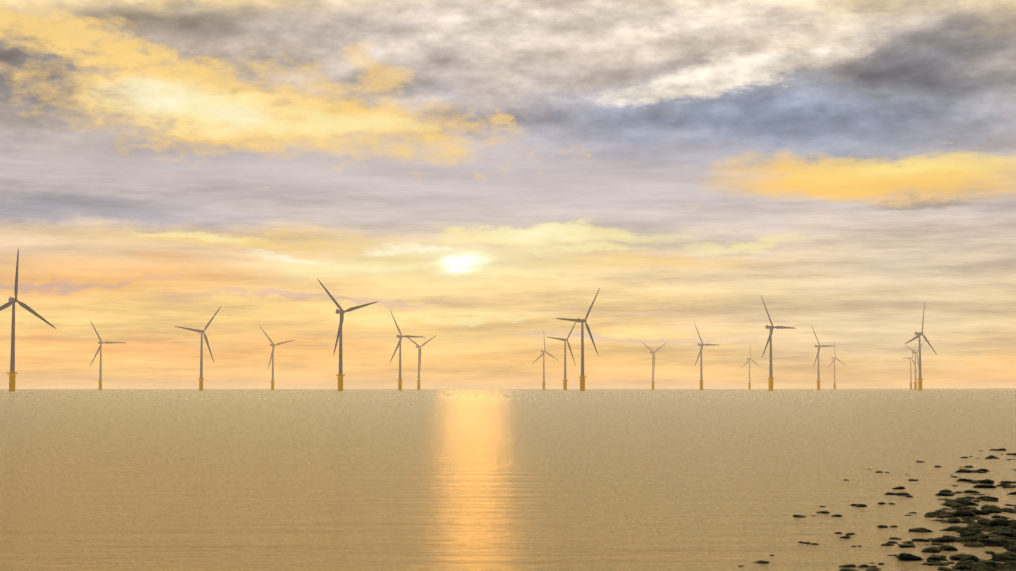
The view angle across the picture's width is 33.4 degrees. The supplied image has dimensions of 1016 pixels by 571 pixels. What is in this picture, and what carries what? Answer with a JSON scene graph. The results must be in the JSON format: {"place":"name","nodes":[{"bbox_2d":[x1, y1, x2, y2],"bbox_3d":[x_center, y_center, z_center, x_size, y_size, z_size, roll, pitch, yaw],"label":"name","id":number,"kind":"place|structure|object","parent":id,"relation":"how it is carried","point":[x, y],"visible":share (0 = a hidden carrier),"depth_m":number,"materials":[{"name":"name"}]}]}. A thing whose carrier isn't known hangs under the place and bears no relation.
{"place":"outdoors","nodes":[
{"label":"outdoors","id":0,"kind":"place"},
{"bbox_2d":[0,389,1015,570],"bbox_3d":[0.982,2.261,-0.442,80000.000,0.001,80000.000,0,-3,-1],"label":"sea water","id":1,"kind":"structure","parent":0,"point":[411,480],"depth_m":43.64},
{"bbox_2d":[0,0,1015,388],"label":"sky","id":2,"kind":"structure","parent":0,"point":[475,171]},
{"bbox_2d":[887,388,1015,388],"bbox_3d":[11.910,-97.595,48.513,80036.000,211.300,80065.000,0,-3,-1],"label":"sea bed","id":3,"kind":"object","parent":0,"point":[954,388],"depth_m":18029.64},
{"bbox_2d":[0,248,55,390],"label":"wind turbine","id":4,"kind":"object","parent":3,"relation":"on","point":[12,373],"visible":0.96,"depth_m":1490.12,"materials":[{"name":"metal"}]},
{"bbox_2d":[90,320,125,389],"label":"wind turbine","id":5,"kind":"object","parent":3,"relation":"on","point":[100,368],"visible":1,"depth_m":2864.70,"materials":[{"name":"metal"}]},
{"bbox_2d":[175,307,220,389],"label":"wind turbine","id":6,"kind":"object","parent":3,"relation":"on","point":[201,360],"visible":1,"depth_m":2308.63,"materials":[{"name":"metal"}]},
{"bbox_2d":[260,327,293,389],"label":"wind turbine","id":7,"kind":"object","parent":3,"relation":"on","point":[272,358],"visible":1,"depth_m":3029.88,"materials":[{"name":"metal"}]},
{"bbox_2d":[318,280,378,390],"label":"wind turbine","id":8,"kind":"object","parent":3,"relation":"on","point":[341,312],"visible":1,"depth_m":1712.40,"materials":[{"name":"metal"}]},
{"bbox_2d":[390,310,421,389],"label":"wind turbine","id":9,"kind":"object","parent":3,"relation":"on","point":[400,336],"visible":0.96,"depth_m":2525.67,"materials":[{"name":"metal"}]},
{"bbox_2d":[408,335,436,389],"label":"wind turbine","id":10,"kind":"object","parent":3,"relation":"on","point":[419,363],"visible":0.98,"depth_m":3153.01,"materials":[{"name":"metal"}]},
{"bbox_2d":[532,338,558,389],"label":"wind turbine","id":11,"kind":"object","parent":3,"relation":"on","point":[543,382],"visible":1,"depth_m":3566.80,"materials":[{"name":"metal"}]},
{"bbox_2d":[548,317,578,389],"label":"wind turbine","id":12,"kind":"object","parent":3,"relation":"on","point":[564,380],"visible":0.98,"depth_m":2697.84,"materials":[{"name":"metal"}]},
{"bbox_2d":[556,288,599,390],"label":"wind turbine","id":13,"kind":"object","parent":3,"relation":"on","point":[582,377],"visible":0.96,"depth_m":1941.59,"materials":[{"name":"metal"}]},
{"bbox_2d":[642,342,666,389],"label":"wind turbine","id":14,"kind":"object","parent":3,"relation":"on","point":[653,365],"visible":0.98,"depth_m":3650.65,"materials":[{"name":"metal"}]},
{"bbox_2d":[694,323,716,389],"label":"wind turbine","id":15,"kind":"object","parent":3,"relation":"on","point":[701,374],"visible":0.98,"depth_m":2994.65,"materials":[{"name":"metal"}]},
{"bbox_2d":[741,349,759,389],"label":"wind turbine","id":16,"kind":"object","parent":3,"relation":"on","point":[749,383],"visible":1,"depth_m":4436.15,"materials":[{"name":"metal"}]},
{"bbox_2d":[761,296,794,390],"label":"wind turbine","id":17,"kind":"object","parent":3,"relation":"on","point":[770,378],"visible":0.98,"depth_m":2146.72,"materials":[{"name":"metal"}]},
{"bbox_2d":[812,327,832,389],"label":"wind turbine","id":18,"kind":"object","parent":3,"relation":"on","point":[818,381],"visible":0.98,"depth_m":3111.76,"materials":[{"name":"metal"}]},
{"bbox_2d":[828,342,845,389],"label":"wind turbine","id":19,"kind":"object","parent":3,"relation":"on","point":[834,383],"visible":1,"depth_m":4326.36,"materials":[{"name":"metal"}]},
{"bbox_2d":[739,448,1015,570],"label":"shore rocks","id":20,"kind":"object","parent":3,"relation":"on","point":[1003,528],"depth_m":26.66,"materials":[{"name":"black stone"}]},
{"bbox_2d":[903,344,917,389],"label":"wind turbine","id":21,"kind":"object","parent":3,"relation":"on","point":[910,383],"visible":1,"depth_m":4331.38,"materials":[{"name":"metal"}]},
{"bbox_2d":[905,340,925,389],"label":"wind turbine","id":22,"kind":"object","parent":3,"relation":"on","point":[915,382],"visible":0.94,"depth_m":3665.24,"materials":[{"name":"metal"}]},
{"bbox_2d":[905,303,936,389],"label":"wind turbine","id":23,"kind":"object","parent":3,"relation":"on","point":[919,334],"visible":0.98,"depth_m":2400.05,"materials":[{"name":"metal"}]}
]}

